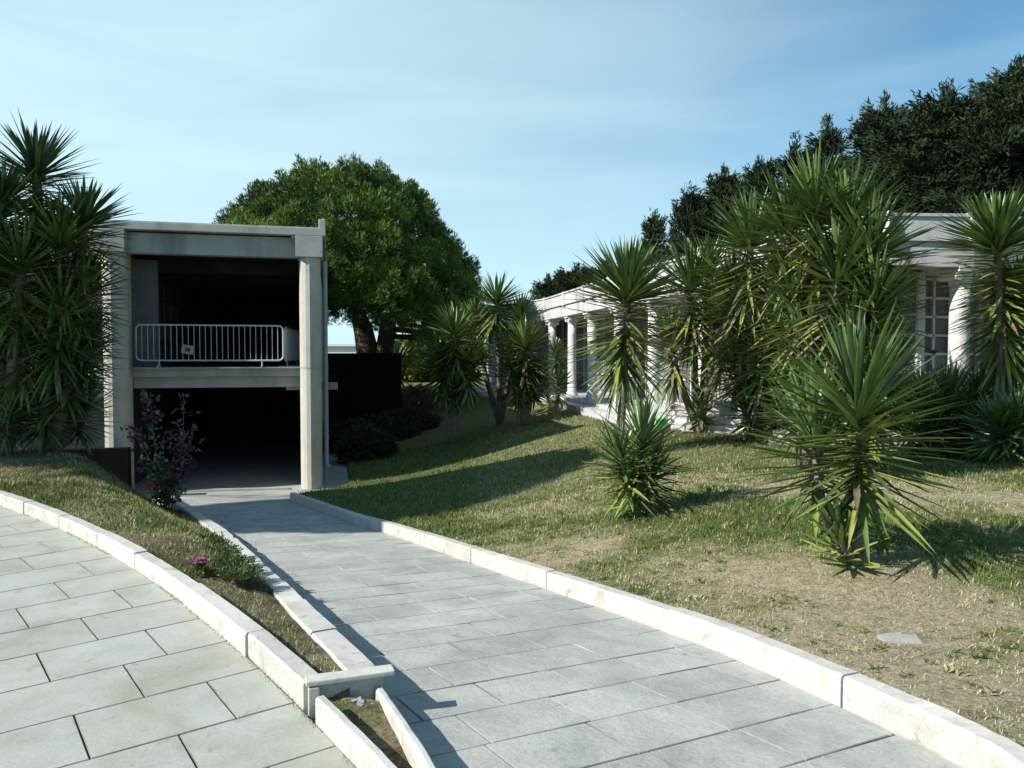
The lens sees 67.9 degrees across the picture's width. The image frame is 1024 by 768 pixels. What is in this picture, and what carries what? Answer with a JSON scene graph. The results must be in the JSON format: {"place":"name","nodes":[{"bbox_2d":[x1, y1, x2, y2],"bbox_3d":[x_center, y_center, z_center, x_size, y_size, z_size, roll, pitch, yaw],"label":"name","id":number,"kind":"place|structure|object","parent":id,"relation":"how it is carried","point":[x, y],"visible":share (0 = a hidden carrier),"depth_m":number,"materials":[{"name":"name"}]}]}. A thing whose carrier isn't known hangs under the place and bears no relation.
{"place":"outdoors","nodes":[
{"label":"outdoors","id":0,"kind":"place"},
{"bbox_2d":[0,506,354,767],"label":"plaza paving","id":1,"kind":"structure","parent":0,"point":[123,665],"depth_m":3.76,"materials":[{"name":"grey stone"}]},
{"bbox_2d":[5,508,354,766],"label":"joint weeds","id":2,"kind":"object","parent":1,"relation":"on","point":[227,643],"visible":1,"depth_m":4.09,"materials":[{"name":"green plant"}]},
{"bbox_2d":[74,714,315,759],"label":"plaza joints","id":3,"kind":"object","parent":1,"relation":"on","point":[310,718],"visible":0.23,"depth_m":3.39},
{"bbox_2d":[135,437,347,501],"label":"landing floor","id":4,"kind":"structure","parent":0,"point":[248,462],"depth_m":21.72,"materials":[{"name":"concrete"}]},
{"bbox_2d":[136,487,289,493],"bbox_3d":[-7.190,2.531,18.041,3.699,0.060,0.182,0,2,-9],"label":"threshold strip","id":5,"kind":"object","parent":4,"relation":"on","point":[229,489],"visible":0.64,"depth_m":18.05,"materials":[{"name":"concrete"}]},
{"bbox_2d":[328,344,487,372],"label":"building","id":6,"kind":"structure","parent":0,"point":[341,348],"depth_m":70.93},
{"bbox_2d":[0,364,1023,746],"bbox_3d":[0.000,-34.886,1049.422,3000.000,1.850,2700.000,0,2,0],"label":"ground","id":7,"kind":"structure","parent":0,"point":[480,418],"depth_m":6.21,"materials":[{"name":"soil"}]},
{"bbox_2d":[0,382,40,456],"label":"yucca plant","id":8,"kind":"object","parent":7,"relation":"on","point":[6,442],"visible":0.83,"depth_m":11.79,"materials":[{"name":"green plant"}]},
{"bbox_2d":[0,152,90,455],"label":"yucca plant","id":9,"kind":"object","parent":7,"relation":"on","point":[10,367],"visible":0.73,"depth_m":11.71,"materials":[{"name":"green plant"}]},
{"bbox_2d":[0,107,141,454],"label":"yucca plant","id":10,"kind":"object","parent":7,"relation":"on","point":[77,356],"visible":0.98,"depth_m":11.99,"materials":[{"name":"green plant"}]},
{"bbox_2d":[0,490,317,713],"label":"plaza kerb","id":11,"kind":"structure","parent":7,"relation":"on","point":[281,665],"depth_m":4.72,"materials":[{"name":"concrete"}]},
{"bbox_2d":[305,664,394,721],"bbox_3d":[-0.749,1.478,3.521,0.401,0.285,0.085,-1,2,-19],"label":"capstone","id":12,"kind":"object","parent":11,"relation":"on","point":[363,683],"visible":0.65,"depth_m":3.50,"materials":[{"name":"concrete"}]},
{"bbox_2d":[120,389,204,512],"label":"rose bush","id":13,"kind":"object","parent":7,"relation":"on","point":[167,491],"visible":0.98,"depth_m":10.99,"materials":[{"name":"green plant"}]},
{"bbox_2d":[5,219,330,489],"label":"concrete pavilion","id":14,"kind":"structure","parent":7,"relation":"on","point":[183,271],"depth_m":18.55,"materials":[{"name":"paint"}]},
{"bbox_2d":[135,324,283,366],"bbox_3d":[-7.187,-0.913,18.157,3.341,1.016,0.440,0,2,-13],"label":"crowd barrier","id":15,"kind":"object","parent":14,"relation":"on","point":[188,349],"visible":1,"depth_m":18.09,"materials":[{"name":"metal"}]},
{"bbox_2d":[278,327,299,366],"bbox_3d":[-5.763,-0.952,19.937,0.440,1.016,2.341,0,2,-7],"label":"crowd barrier","id":16,"kind":"object","parent":14,"relation":"on","point":[290,355],"visible":0.98,"depth_m":19.77,"materials":[{"name":"metal"}]},
{"bbox_2d":[286,382,337,389],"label":"concrete beam","id":17,"kind":"structure","parent":14,"relation":"on","point":[332,385],"depth_m":19.08,"materials":[{"name":"grey concrete"}]},
{"bbox_2d":[183,557,209,571],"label":"pink flowers","id":18,"kind":"object","parent":7,"relation":"on","point":[198,563],"visible":1,"depth_m":5.48,"materials":[{"name":"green plant"}]},
{"bbox_2d":[195,530,224,539],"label":"ground plant","id":19,"kind":"object","parent":7,"relation":"on","point":[210,536],"visible":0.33,"depth_m":6.83,"materials":[{"name":"green plant"}]},
{"bbox_2d":[205,536,234,547],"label":"ground plant","id":20,"kind":"object","parent":7,"relation":"on","point":[218,540],"visible":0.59,"depth_m":6.46,"materials":[{"name":"green plant"}]},
{"bbox_2d":[208,542,243,555],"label":"ground plant","id":21,"kind":"object","parent":7,"relation":"on","point":[230,549],"visible":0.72,"depth_m":6.11,"materials":[{"name":"green plant"}]},
{"bbox_2d":[157,490,374,669],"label":"kerb","id":22,"kind":"structure","parent":7,"relation":"on","point":[342,651],"depth_m":4.77,"materials":[{"name":"concrete"}]},
{"bbox_2d":[166,559,410,767],"bbox_3d":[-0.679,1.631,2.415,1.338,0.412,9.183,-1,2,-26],"label":"planting bed","id":23,"kind":"object","parent":7,"relation":"on","point":[373,722],"visible":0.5,"depth_m":3.86,"materials":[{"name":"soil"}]},
{"bbox_2d":[209,551,254,565],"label":"ground plant","id":24,"kind":"object","parent":23,"relation":"on","point":[238,558],"visible":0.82,"depth_m":5.75,"materials":[{"name":"green plant"}]},
{"bbox_2d":[216,561,263,588],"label":"ground plant","id":25,"kind":"object","parent":23,"relation":"on","point":[239,576],"visible":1,"depth_m":5.42,"materials":[{"name":"green plant"}]},
{"bbox_2d":[351,696,372,705],"bbox_3d":[-0.673,1.439,3.429,0.119,0.037,0.044,1,2,20],"label":"crumpled paper","id":26,"kind":"object","parent":23,"relation":"on","point":[360,702],"visible":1,"depth_m":3.43,"materials":[{"name":"white paper"}]},
{"bbox_2d":[209,152,495,359],"bbox_3d":[-6.846,-3.978,32.891,12.450,11.630,12.517,0,2,0],"label":"umbrella pine","id":27,"kind":"object","parent":7,"relation":"on","point":[376,278],"visible":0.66,"depth_m":28.92,"materials":[{"name":"green plant"}]},
{"bbox_2d":[315,695,396,767],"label":"thin plaza kerb","id":28,"kind":"structure","parent":7,"relation":"on","point":[351,741],"depth_m":3.04,"materials":[{"name":"concrete"}]},
{"bbox_2d":[323,415,389,452],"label":"shrub","id":29,"kind":"object","parent":7,"relation":"on","point":[337,429],"visible":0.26,"depth_m":25.17,"materials":[{"name":"green plant"}]},
{"bbox_2d":[328,353,401,424],"bbox_3d":[-6.030,0.331,31.231,2.690,3.180,2.460,0,2,0],"label":"service hut","id":30,"kind":"object","parent":7,"relation":"on","point":[368,383],"visible":0.71,"depth_m":30.02,"materials":[{"name":"paint"}]},
{"bbox_2d":[332,422,398,464],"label":"shrub","id":31,"kind":"object","parent":7,"relation":"on","point":[363,441],"visible":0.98,"depth_m":22.51,"materials":[{"name":"green plant"}]},
{"bbox_2d":[352,413,421,440],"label":"shrub","id":32,"kind":"object","parent":7,"relation":"on","point":[395,425],"visible":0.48,"depth_m":26.81,"materials":[{"name":"green plant"}]},
{"bbox_2d":[375,686,435,767],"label":"thin inner kerb","id":33,"kind":"structure","parent":7,"relation":"on","point":[415,751],"depth_m":3.03,"materials":[{"name":"concrete"}]},
{"bbox_2d":[373,405,442,432],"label":"shrub","id":34,"kind":"object","parent":7,"relation":"on","point":[426,419],"visible":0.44,"depth_m":28.23,"materials":[{"name":"green plant"}]},
{"bbox_2d":[393,333,427,387],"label":"yucca plant","id":35,"kind":"object","parent":7,"relation":"on","point":[409,347],"visible":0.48,"depth_m":40.29,"materials":[{"name":"green plant"}]},
{"bbox_2d":[394,332,438,381],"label":"bush","id":36,"kind":"object","parent":7,"relation":"on","point":[417,376],"visible":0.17,"depth_m":47.12,"materials":[{"name":"green plant"}]},
{"bbox_2d":[402,383,438,410],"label":"bush","id":37,"kind":"object","parent":7,"relation":"on","point":[409,396],"visible":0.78,"depth_m":33.58,"materials":[{"name":"green plant"}]},
{"bbox_2d":[405,337,482,381],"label":"bush","id":38,"kind":"object","parent":7,"relation":"on","point":[407,378],"visible":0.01,"depth_m":48.68,"materials":[{"name":"green plant"}]},
{"bbox_2d":[408,300,502,443],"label":"yucca plant","id":39,"kind":"object","parent":7,"relation":"on","point":[458,377],"visible":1,"depth_m":23.27,"materials":[{"name":"green plant"}]},
{"bbox_2d":[449,268,552,423],"bbox_3d":[-0.502,-1.198,25.194,3.787,5.255,2.908,0,2,0],"label":"yucca plant","id":40,"kind":"object","parent":7,"relation":"on","point":[499,295],"visible":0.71,"depth_m":24.89,"materials":[{"name":"green plant"}]},
{"bbox_2d":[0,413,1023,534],"bbox_3d":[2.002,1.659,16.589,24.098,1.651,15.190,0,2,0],"label":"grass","id":41,"kind":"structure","parent":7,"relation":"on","point":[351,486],"depth_m":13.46,"materials":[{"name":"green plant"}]},
{"bbox_2d":[490,314,556,424],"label":"yucca plant","id":42,"kind":"object","parent":7,"relation":"on","point":[521,365],"visible":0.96,"depth_m":23.84,"materials":[{"name":"green plant"}]},
{"bbox_2d":[518,272,559,300],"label":"conifer tree","id":43,"kind":"object","parent":7,"relation":"on","point":[542,286],"visible":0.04,"depth_m":46.58,"materials":[{"name":"green plant"}]},
{"bbox_2d":[62,460,1022,741],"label":"pebbles","id":44,"kind":"object","parent":7,"relation":"on","point":[812,584],"visible":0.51,"depth_m":5.53,"materials":[{"name":"grey stone"}]},
{"bbox_2d":[539,336,575,419],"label":"yucca plant","id":45,"kind":"object","parent":7,"relation":"on","point":[560,376],"visible":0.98,"depth_m":23.52,"materials":[{"name":"green plant"}]},
{"bbox_2d":[536,261,601,298],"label":"conifer tree","id":46,"kind":"object","parent":7,"relation":"on","point":[563,284],"visible":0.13,"depth_m":44.97,"materials":[{"name":"green plant"}]},
{"bbox_2d":[572,258,618,288],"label":"conifer tree","id":47,"kind":"object","parent":7,"relation":"on","point":[604,275],"visible":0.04,"depth_m":45.17,"materials":[{"name":"green plant"}]},
{"bbox_2d":[555,233,697,458],"bbox_3d":[2.018,-0.634,13.215,2.528,4.031,2.566,0,2,0],"label":"yucca plant","id":48,"kind":"object","parent":7,"relation":"on","point":[631,277],"visible":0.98,"depth_m":12.99,"materials":[{"name":"green plant"}]},
{"bbox_2d":[579,383,698,520],"bbox_3d":[1.373,0.805,8.178,1.344,1.682,1.339,0,2,0],"label":"yucca plant","id":49,"kind":"object","parent":7,"relation":"on","point":[646,484],"visible":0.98,"depth_m":8.07,"materials":[{"name":"green plant"}]},
{"bbox_2d":[627,403,671,429],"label":"grave slab","id":50,"kind":"structure","parent":7,"relation":"on","point":[662,408],"depth_m":18.85,"materials":[{"name":"white stone"}]},
{"bbox_2d":[640,207,668,265],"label":"conifer tree","id":51,"kind":"object","parent":7,"relation":"on","point":[655,226],"visible":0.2,"depth_m":41.47,"materials":[{"name":"green plant"}]},
{"bbox_2d":[290,492,1023,767],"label":"ramp kerb","id":52,"kind":"structure","parent":7,"relation":"on","point":[955,738],"depth_m":4.15,"materials":[{"name":"concrete"}]},
{"bbox_2d":[656,412,667,431],"bbox_3d":[3.479,0.879,17.642,0.320,0.448,0.320,0,2,0],"label":"green bucket","id":53,"kind":"object","parent":7,"relation":"on","point":[665,420],"visible":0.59,"depth_m":17.55,"materials":[{"name":"plastic"}]},
{"bbox_2d":[657,180,721,261],"bbox_3d":[7.216,-3.813,30.743,3.344,8.991,3.498,-1,2,-27],"label":"conifer tree","id":54,"kind":"object","parent":7,"relation":"on","point":[687,210],"visible":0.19,"depth_m":30.40,"materials":[{"name":"green plant"}]},
{"bbox_2d":[633,228,762,432],"bbox_3d":[3.917,-1.086,15.775,3.036,4.448,2.809,0,2,0],"label":"yucca plant","id":55,"kind":"object","parent":7,"relation":"on","point":[676,381],"visible":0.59,"depth_m":15.77,"materials":[{"name":"green plant"}]},
{"bbox_2d":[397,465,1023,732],"bbox_3d":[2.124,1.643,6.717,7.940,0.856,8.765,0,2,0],"label":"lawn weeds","id":56,"kind":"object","parent":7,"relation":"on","point":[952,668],"visible":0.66,"depth_m":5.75,"materials":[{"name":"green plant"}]},
{"bbox_2d":[681,400,743,431],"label":"grave slab","id":57,"kind":"structure","parent":7,"relation":"on","point":[723,423],"depth_m":16.31,"materials":[{"name":"white stone"}]},
{"bbox_2d":[694,163,740,250],"bbox_3d":[8.536,-4.174,30.859,3.929,9.710,4.201,1,2,27],"label":"conifer tree","id":58,"kind":"object","parent":7,"relation":"on","point":[721,183],"visible":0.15,"depth_m":30.25,"materials":[{"name":"green plant"}]},
{"bbox_2d":[449,211,1023,450],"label":"colonnade building","id":59,"kind":"structure","parent":7,"relation":"on","point":[557,326],"depth_m":17.69,"materials":[{"name":"white stone"}]},
{"bbox_2d":[670,400,681,416],"bbox_3d":[4.025,0.657,18.662,0.334,0.501,0.342,1,2,29],"label":"flower vase","id":60,"kind":"object","parent":59,"relation":"on","point":[672,406],"visible":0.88,"depth_m":18.62,"materials":[{"name":"white ceramic"}]},
{"bbox_2d":[927,347,938,355],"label":"niche flowers","id":61,"kind":"object","parent":59,"relation":"attached to","point":[934,351],"visible":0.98,"depth_m":14.98,"materials":[{"name":"green plant"}]},
{"bbox_2d":[673,185,823,443],"bbox_3d":[4.630,-1.236,14.229,3.110,4.999,3.013,0,2,0],"label":"yucca plant","id":62,"kind":"object","parent":7,"relation":"on","point":[738,341],"visible":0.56,"depth_m":14.04,"materials":[{"name":"green plant"}]},
{"bbox_2d":[723,154,782,245],"bbox_3d":[9.713,-4.191,29.937,3.880,9.812,4.201,0,2,13],"label":"conifer tree","id":63,"kind":"object","parent":7,"relation":"on","point":[749,179],"visible":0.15,"depth_m":29.35,"materials":[{"name":"green plant"}]},
{"bbox_2d":[768,412,793,444],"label":"grave slab","id":64,"kind":"structure","parent":7,"relation":"on","point":[779,436],"depth_m":13.69,"materials":[{"name":"white stone"}]},
{"bbox_2d":[772,131,809,225],"bbox_3d":[11.014,-4.631,29.903,4.008,10.685,3.714,0,2,0],"label":"conifer tree","id":65,"kind":"object","parent":7,"relation":"on","point":[792,155],"visible":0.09,"depth_m":29.51,"materials":[{"name":"green plant"}]},
{"bbox_2d":[719,134,918,466],"bbox_3d":[4.306,-1.105,10.839,2.109,4.753,3.000,-1,2,-25],"label":"yucca plant","id":66,"kind":"object","parent":7,"relation":"on","point":[791,293],"visible":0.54,"depth_m":10.62,"materials":[{"name":"green plant"}]},
{"bbox_2d":[789,113,860,227],"bbox_3d":[12.010,-4.794,29.001,4.342,11.078,3.835,1,2,29],"label":"conifer tree","id":67,"kind":"object","parent":7,"relation":"on","point":[831,141],"visible":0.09,"depth_m":28.50,"materials":[{"name":"green plant"}]},
{"bbox_2d":[729,299,976,575],"bbox_3d":[2.537,0.472,5.817,1.760,2.192,1.791,1,2,18],"label":"yucca plant","id":68,"kind":"object","parent":7,"relation":"on","point":[858,407],"visible":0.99,"depth_m":5.68,"materials":[{"name":"green plant"}]},
{"bbox_2d":[788,155,947,474],"bbox_3d":[4.750,-0.895,10.351,2.019,4.369,2.241,0,2,0],"label":"yucca plant","id":69,"kind":"object","parent":7,"relation":"on","point":[879,305],"visible":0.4,"depth_m":9.95,"materials":[{"name":"green plant"}]},
{"bbox_2d":[821,89,953,217],"bbox_3d":[12.732,-4.758,26.707,6.210,11.176,6.623,-1,2,-22],"label":"conifer tree","id":70,"kind":"object","parent":7,"relation":"on","point":[871,118],"visible":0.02,"depth_m":26.61,"materials":[{"name":"green plant"}]},
{"bbox_2d":[877,633,922,643],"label":"stone slab","id":71,"kind":"structure","parent":7,"relation":"on","point":[894,638],"depth_m":4.26,"materials":[{"name":"stone"}]},
{"bbox_2d":[842,76,1023,213],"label":"conifer tree","id":72,"kind":"object","parent":7,"relation":"on","point":[923,128],"visible":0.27,"depth_m":23.78,"materials":[{"name":"green plant"}]},
{"bbox_2d":[886,359,1001,459],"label":"yucca plant","id":73,"kind":"object","parent":7,"relation":"on","point":[951,387],"visible":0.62,"depth_m":11.79,"materials":[{"name":"green plant"}]},
{"bbox_2d":[867,54,1023,216],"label":"conifer tree","id":74,"kind":"object","parent":7,"relation":"on","point":[1006,88],"visible":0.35,"depth_m":22.11,"materials":[{"name":"green plant"}]},
{"bbox_2d":[925,182,1023,459],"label":"yucca plant","id":75,"kind":"object","parent":7,"relation":"on","point":[998,235],"visible":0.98,"depth_m":11.50,"materials":[{"name":"green plant"}]},
{"bbox_2d":[954,369,1023,465],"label":"yucca plant","id":76,"kind":"object","parent":7,"relation":"on","point":[1004,422],"visible":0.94,"depth_m":10.99,"materials":[{"name":"green plant"}]},
{"bbox_2d":[0,0,1023,343],"label":"sky","id":77,"kind":"structure","parent":0,"point":[536,129],"materials":[{"name":"blue"}]},
{"bbox_2d":[180,495,960,767],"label":"ramp paving","id":78,"kind":"structure","parent":0,"point":[493,669],"depth_m":4.16,"materials":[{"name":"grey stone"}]},
{"bbox_2d":[719,401,723,415],"bbox_3d":[4.614,0.518,16.729,0.120,0.370,0.114,0,2,0],"label":"grave lamp","id":79,"kind":"object","parent":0,"point":[721,412],"visible":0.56,"depth_m":16.69,"materials":[{"name":"white stone"}]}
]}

